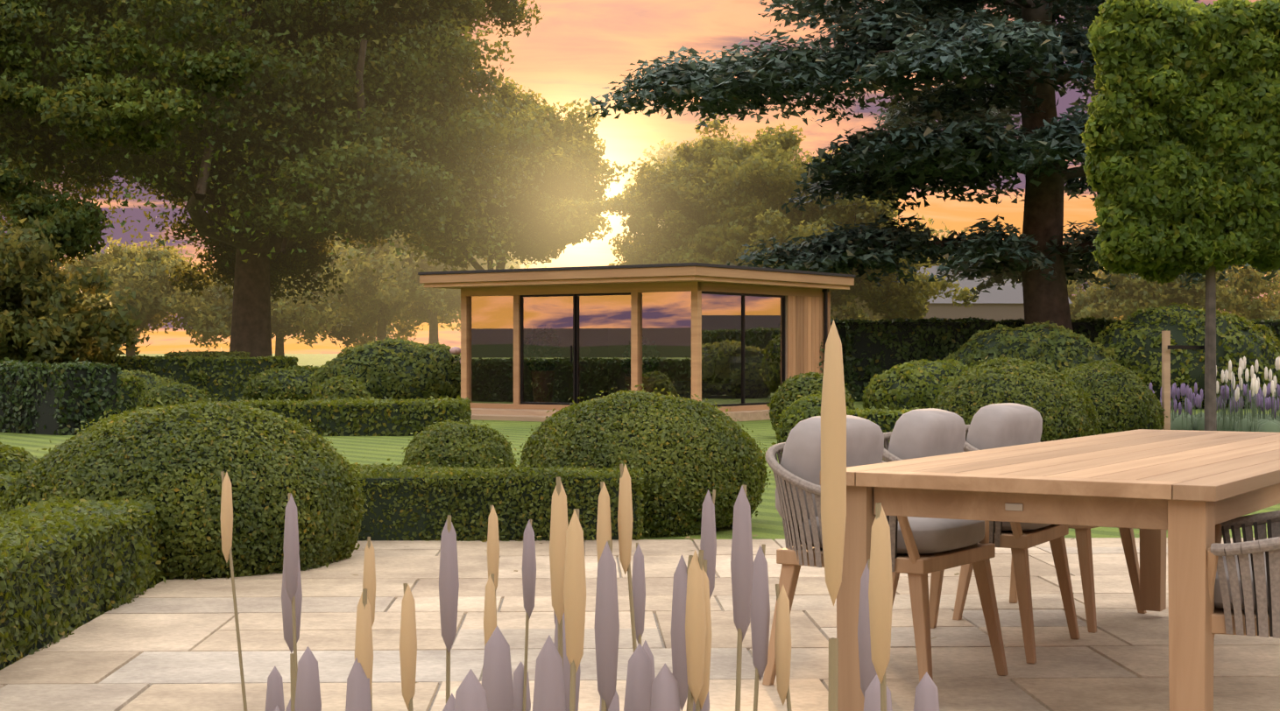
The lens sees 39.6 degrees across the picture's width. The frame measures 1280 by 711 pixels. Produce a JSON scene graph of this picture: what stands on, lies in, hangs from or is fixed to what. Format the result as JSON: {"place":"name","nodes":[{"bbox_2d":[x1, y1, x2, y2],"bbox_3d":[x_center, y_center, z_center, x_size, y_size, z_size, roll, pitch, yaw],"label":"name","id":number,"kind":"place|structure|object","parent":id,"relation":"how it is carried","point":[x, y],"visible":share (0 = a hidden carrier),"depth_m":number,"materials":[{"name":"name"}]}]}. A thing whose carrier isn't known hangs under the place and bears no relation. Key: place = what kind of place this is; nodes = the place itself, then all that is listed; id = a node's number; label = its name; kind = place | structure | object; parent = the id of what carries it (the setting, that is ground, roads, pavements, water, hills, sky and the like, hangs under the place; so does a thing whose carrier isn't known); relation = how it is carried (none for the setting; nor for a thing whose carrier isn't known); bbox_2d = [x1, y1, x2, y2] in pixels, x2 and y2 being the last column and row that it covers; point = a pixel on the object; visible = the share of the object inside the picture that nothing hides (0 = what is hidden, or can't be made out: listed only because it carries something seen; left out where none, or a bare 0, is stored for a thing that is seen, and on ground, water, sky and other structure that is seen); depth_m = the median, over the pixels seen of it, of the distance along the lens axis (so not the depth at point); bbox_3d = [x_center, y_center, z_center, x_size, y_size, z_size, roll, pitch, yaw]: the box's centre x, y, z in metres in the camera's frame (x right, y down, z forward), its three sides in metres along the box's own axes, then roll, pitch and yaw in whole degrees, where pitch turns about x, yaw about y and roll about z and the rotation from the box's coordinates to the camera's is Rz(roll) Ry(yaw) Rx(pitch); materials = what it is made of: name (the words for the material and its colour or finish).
{"place":"outdoors","nodes":[
{"label":"outdoors","id":0,"kind":"place"},
{"bbox_2d":[0,471,23,509],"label":"hedge","id":1,"kind":"object","parent":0,"point":[9,477],"depth_m":9.91,"materials":[{"name":"green plant"}]},
{"bbox_2d":[0,537,1279,710],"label":"patio paving","id":2,"kind":"structure","parent":0,"point":[170,645],"depth_m":6.32,"materials":[{"name":"stone"}]},
{"bbox_2d":[220,319,939,710],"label":"flower spikes","id":3,"kind":"object","parent":2,"relation":"on","point":[499,688],"visible":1,"depth_m":1.01,"materials":[{"name":"purple"}]},
{"bbox_2d":[233,533,1167,683],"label":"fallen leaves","id":4,"kind":"object","parent":2,"relation":"on","point":[687,537],"visible":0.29,"depth_m":9.29,"materials":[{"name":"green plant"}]},
{"bbox_2d":[762,415,1008,685],"bbox_3d":[0.751,0.609,5.629,0.638,0.831,0.729,0,0,34],"label":"chair","id":5,"kind":"object","parent":2,"relation":"on","point":[922,548],"visible":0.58,"depth_m":5.49,"materials":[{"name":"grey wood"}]},
{"bbox_2d":[882,408,1080,664],"bbox_3d":[1.168,0.608,6.308,0.638,0.831,0.729,0,0,28],"label":"chair","id":6,"kind":"object","parent":2,"relation":"on","point":[922,433],"visible":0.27,"depth_m":6.18,"materials":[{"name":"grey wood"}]},
{"bbox_2d":[952,403,1146,633],"bbox_3d":[1.578,0.607,6.976,0.638,0.831,0.729,0,0,34],"label":"chair","id":7,"kind":"object","parent":2,"relation":"on","point":[993,426],"visible":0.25,"depth_m":6.87,"materials":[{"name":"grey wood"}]},
{"bbox_2d":[820,429,1279,710],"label":"dining table","id":8,"kind":"object","parent":2,"relation":"on","point":[1188,491],"visible":0.98,"depth_m":4.47,"materials":[{"name":"brown wood"}]},
{"bbox_2d":[1206,510,1279,638],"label":"chair","id":9,"kind":"object","parent":2,"relation":"on","point":[1244,580],"visible":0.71,"depth_m":4.10,"materials":[{"name":"beige fabric"}]},
{"bbox_2d":[0,353,1279,541],"bbox_3d":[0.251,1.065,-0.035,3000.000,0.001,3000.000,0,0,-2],"label":"lawn","id":10,"kind":"structure","parent":0,"point":[766,522],"depth_m":20.18,"materials":[{"name":"green plant"}]},
{"bbox_2d":[0,441,39,476],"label":"shrub","id":11,"kind":"object","parent":10,"relation":"on","point":[10,453],"depth_m":10.75,"materials":[{"name":"green plant"}]},
{"bbox_2d":[0,357,123,435],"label":"yew hedge","id":12,"kind":"object","parent":10,"relation":"on","point":[6,364],"depth_m":23.16,"materials":[{"name":"green plant"}]},
{"bbox_2d":[0,218,149,370],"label":"tree","id":13,"kind":"object","parent":10,"relation":"on","point":[39,323],"depth_m":36.27,"materials":[{"name":"green plant"}]},
{"bbox_2d":[0,491,169,670],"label":"hedge","id":14,"kind":"object","parent":10,"relation":"on","point":[33,519],"depth_m":6.79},
{"bbox_2d":[55,272,122,357],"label":"tree","id":15,"kind":"object","parent":10,"relation":"on","point":[93,304],"depth_m":63.55,"materials":[{"name":"green plant"}]},
{"bbox_2d":[116,376,146,413],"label":"hedge","id":16,"kind":"object","parent":10,"relation":"on","point":[140,381],"depth_m":30.81,"materials":[{"name":"green plant"}]},
{"bbox_2d":[116,368,180,393],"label":"shrub","id":17,"kind":"object","parent":10,"relation":"on","point":[159,379],"depth_m":33.42,"materials":[{"name":"green plant"}]},
{"bbox_2d":[33,354,298,403],"bbox_3d":[-10.246,0.499,38.129,5.769,1.114,1.075,0,0,-2],"label":"hedge","id":18,"kind":"object","parent":10,"relation":"on","point":[222,359],"depth_m":37.75,"materials":[{"name":"green plant"}]},
{"bbox_2d":[59,233,276,356],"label":"tree","id":19,"kind":"object","parent":10,"relation":"on","point":[146,284],"depth_m":91.62,"materials":[{"name":"green plant"}]},
{"bbox_2d":[137,382,207,408],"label":"shrub","id":20,"kind":"object","parent":10,"relation":"on","point":[153,392],"depth_m":29.35,"materials":[{"name":"green plant"}]},
{"bbox_2d":[0,393,369,582],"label":"ball","id":21,"kind":"object","parent":10,"relation":"on","point":[334,515],"depth_m":8.33,"materials":[{"name":"green plant"}]},
{"bbox_2d":[163,349,250,358],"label":"hedge","id":22,"kind":"object","parent":10,"relation":"on","point":[228,354],"depth_m":40.18,"materials":[{"name":"green plant"}]},
{"bbox_2d":[0,0,544,357],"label":"oak","id":23,"kind":"object","parent":10,"relation":"on","point":[94,91],"depth_m":41.10,"materials":[{"name":"green plant"}]},
{"bbox_2d":[241,365,320,401],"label":"shrub","id":24,"kind":"object","parent":10,"relation":"on","point":[248,390],"depth_m":34.94,"materials":[{"name":"green plant"}]},
{"bbox_2d":[190,276,412,356],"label":"tree","id":25,"kind":"object","parent":10,"relation":"on","point":[284,328],"depth_m":94.83,"materials":[{"name":"green plant"}]},
{"bbox_2d":[307,374,372,401],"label":"rounded shrub","id":26,"kind":"object","parent":10,"relation":"on","point":[332,381],"depth_m":25.57,"materials":[{"name":"green plant"}]},
{"bbox_2d":[231,395,472,436],"bbox_3d":[-3.781,0.796,23.348,3.156,0.541,1.634,0,0,-2],"label":"hedge","id":27,"kind":"object","parent":10,"relation":"on","point":[464,412],"depth_m":22.63,"materials":[{"name":"green plant"}]},
{"bbox_2d":[270,231,460,341],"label":"tree","id":28,"kind":"object","parent":10,"relation":"on","point":[314,318],"depth_m":85.22,"materials":[{"name":"green plant"}]},
{"bbox_2d":[309,336,460,400],"bbox_3d":[-4.476,0.364,32.842,3.176,1.456,2.415,0,0,-2],"label":"shrub","id":29,"kind":"object","parent":10,"relation":"on","point":[422,354],"depth_m":31.99,"materials":[{"name":"green plant"}]},
{"bbox_2d":[307,225,546,345],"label":"tree","id":30,"kind":"object","parent":10,"relation":"on","point":[400,286],"depth_m":71.50,"materials":[{"name":"green plant"}]},
{"bbox_2d":[401,416,517,469],"bbox_3d":[-1.329,0.757,13.095,0.905,0.618,0.956,0,0,-2],"label":"rounded shrub","id":31,"kind":"object","parent":10,"relation":"on","point":[421,441],"depth_m":12.84,"materials":[{"name":"green plant"}]},
{"bbox_2d":[346,457,648,542],"bbox_3d":[-0.898,0.821,10.031,1.912,0.477,0.691,0,0,-2],"label":"hedge","id":32,"kind":"object","parent":10,"relation":"on","point":[413,471],"depth_m":9.78,"materials":[{"name":"green plant"}]},
{"bbox_2d":[398,76,625,270],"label":"ash tree","id":33,"kind":"object","parent":10,"relation":"on","point":[549,218],"depth_m":52.51,"materials":[{"name":"green plant"}]},
{"bbox_2d":[417,262,855,422],"bbox_3d":[-0.141,-0.185,29.750,5.480,2.396,5.570,0,0,35],"label":"garden room","id":34,"kind":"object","parent":10,"relation":"on","point":[742,342],"visible":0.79,"depth_m":28.36,"materials":[{"name":"brown wood"}]},
{"bbox_2d":[514,383,770,537],"bbox_3d":[0.006,0.623,10.924,1.583,0.901,1.620,0,0,-2],"label":"ball","id":35,"kind":"object","parent":10,"relation":"on","point":[569,417],"depth_m":10.41,"materials":[{"name":"green plant"}]},
{"bbox_2d":[583,113,978,321],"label":"willow tree","id":36,"kind":"object","parent":10,"relation":"on","point":[724,208],"depth_m":46.65,"materials":[{"name":"green plant"}]},
{"bbox_2d":[770,390,849,456],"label":"rounded shrub","id":37,"kind":"object","parent":10,"relation":"on","point":[814,399],"depth_m":17.84,"materials":[{"name":"green plant"}]},
{"bbox_2d":[766,371,855,431],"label":"rounded shrub","id":38,"kind":"object","parent":10,"relation":"on","point":[775,400],"depth_m":21.82,"materials":[{"name":"green plant"}]},
{"bbox_2d":[817,339,824,373],"bbox_3d":[2.757,-0.018,30.570,1.202,2.059,1.178,0,0,-2],"label":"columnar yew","id":39,"kind":"object","parent":10,"relation":"on","point":[820,364],"depth_m":30.16,"materials":[{"name":"green plant"}]},
{"bbox_2d":[830,317,869,388],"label":"hedge","id":40,"kind":"object","parent":10,"relation":"on","point":[842,331],"depth_m":39.16,"materials":[{"name":"green plant"}]},
{"bbox_2d":[778,406,924,447],"bbox_3d":[2.269,0.789,18.650,1.628,0.539,0.660,0,0,-2],"label":"hedge","id":41,"kind":"object","parent":10,"relation":"on","point":[867,412],"depth_m":18.43,"materials":[{"name":"green plant"}]},
{"bbox_2d":[832,297,886,321],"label":"tree","id":42,"kind":"object","parent":10,"relation":"on","point":[870,314],"depth_m":70.21,"materials":[{"name":"green plant"}]},
{"bbox_2d":[855,212,954,320],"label":"tree","id":43,"kind":"object","parent":10,"relation":"on","point":[929,220],"depth_m":85.19,"materials":[{"name":"green plant"}]},
{"bbox_2d":[862,359,969,410],"bbox_3d":[4.239,0.570,26.626,1.880,1.051,1.779,0,0,-2],"label":"shrub","id":44,"kind":"object","parent":10,"relation":"on","point":[908,368],"depth_m":26.07,"materials":[{"name":"green plant"}]},
{"bbox_2d":[586,0,1279,332],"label":"cedar","id":45,"kind":"object","parent":10,"relation":"on","point":[920,151],"depth_m":36.07,"materials":[{"name":"green plant"}]},
{"bbox_2d":[933,228,1083,299],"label":"tree","id":46,"kind":"object","parent":10,"relation":"on","point":[948,231],"depth_m":94.84,"materials":[{"name":"green plant"}]},
{"bbox_2d":[929,354,1101,442],"bbox_3d":[3.407,0.529,16.280,1.606,1.062,1.586,0,0,-2],"label":"ball","id":47,"kind":"object","parent":10,"relation":"on","point":[981,371],"depth_m":15.81,"materials":[{"name":"green plant"}]},
{"bbox_2d":[942,320,1121,372],"bbox_3d":[7.344,0.222,33.199,3.430,1.780,2.634,0,0,-2],"label":"shrub","id":48,"kind":"object","parent":10,"relation":"on","point":[1106,353],"depth_m":32.54,"materials":[{"name":"green plant"}]},
{"bbox_2d":[842,315,1279,402],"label":"yew hedge","id":49,"kind":"object","parent":10,"relation":"on","point":[920,341],"depth_m":38.60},
{"bbox_2d":[1054,359,1168,435],"bbox_3d":[4.942,0.540,19.328,1.501,1.035,1.544,0,0,-2],"label":"ball","id":50,"kind":"object","parent":10,"relation":"on","point":[1101,366],"depth_m":18.78,"materials":[{"name":"green plant"}]},
{"bbox_2d":[1066,262,1279,320],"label":"tree","id":51,"kind":"object","parent":10,"relation":"on","point":[1126,298],"depth_m":90.52,"materials":[{"name":"green plant"}]},
{"bbox_2d":[1080,0,1279,431],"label":"pleached tree","id":52,"kind":"object","parent":10,"relation":"on","point":[1181,139],"depth_m":18.84,"materials":[{"name":"green plant"}]},
{"bbox_2d":[1094,303,1279,408],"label":"shrub","id":53,"kind":"object","parent":10,"relation":"on","point":[1184,370],"depth_m":33.38,"materials":[{"name":"green plant"}]},
{"bbox_2d":[1149,381,1279,431],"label":"lavender bed","id":54,"kind":"object","parent":10,"relation":"on","point":[1181,420],"visible":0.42,"depth_m":20.59,"materials":[{"name":"purple plant"}]},
{"bbox_2d":[1193,355,1279,432],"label":"flowers","id":55,"kind":"object","parent":10,"relation":"on","point":[1268,425],"visible":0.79,"depth_m":19.80,"materials":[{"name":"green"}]},
{"bbox_2d":[1254,270,1279,298],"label":"tree","id":56,"kind":"object","parent":10,"relation":"on","point":[1274,287],"depth_m":95.76,"materials":[{"name":"green plant"}]},
{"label":"shrub","id":57,"kind":"object","parent":10,"relation":"on","visible":0},
{"bbox_2d":[449,346,460,363],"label":"hydrangea heads","id":58,"kind":"object","parent":57,"relation":"attached to","point":[455,350],"visible":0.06,"depth_m":32.17,"materials":[{"name":"pink plant"}]},
{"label":"tree wood","id":59,"kind":"object","parent":10,"relation":"on","visible":0},
{"bbox_2d":[622,131,756,227],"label":"tree","id":60,"kind":"object","parent":59,"relation":"attached to","point":[665,152],"depth_m":58.68,"materials":[{"name":"green plant"}]},
{"bbox_2d":[0,0,1279,353],"label":"sky","id":61,"kind":"structure","parent":0,"point":[577,48],"materials":[{"name":"orange"}]},
{"bbox_2d":[916,266,1072,321],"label":"neighbour roof","id":62,"kind":"structure","parent":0,"point":[1006,302],"depth_m":59.41,"materials":[{"name":"grey"}]}
]}

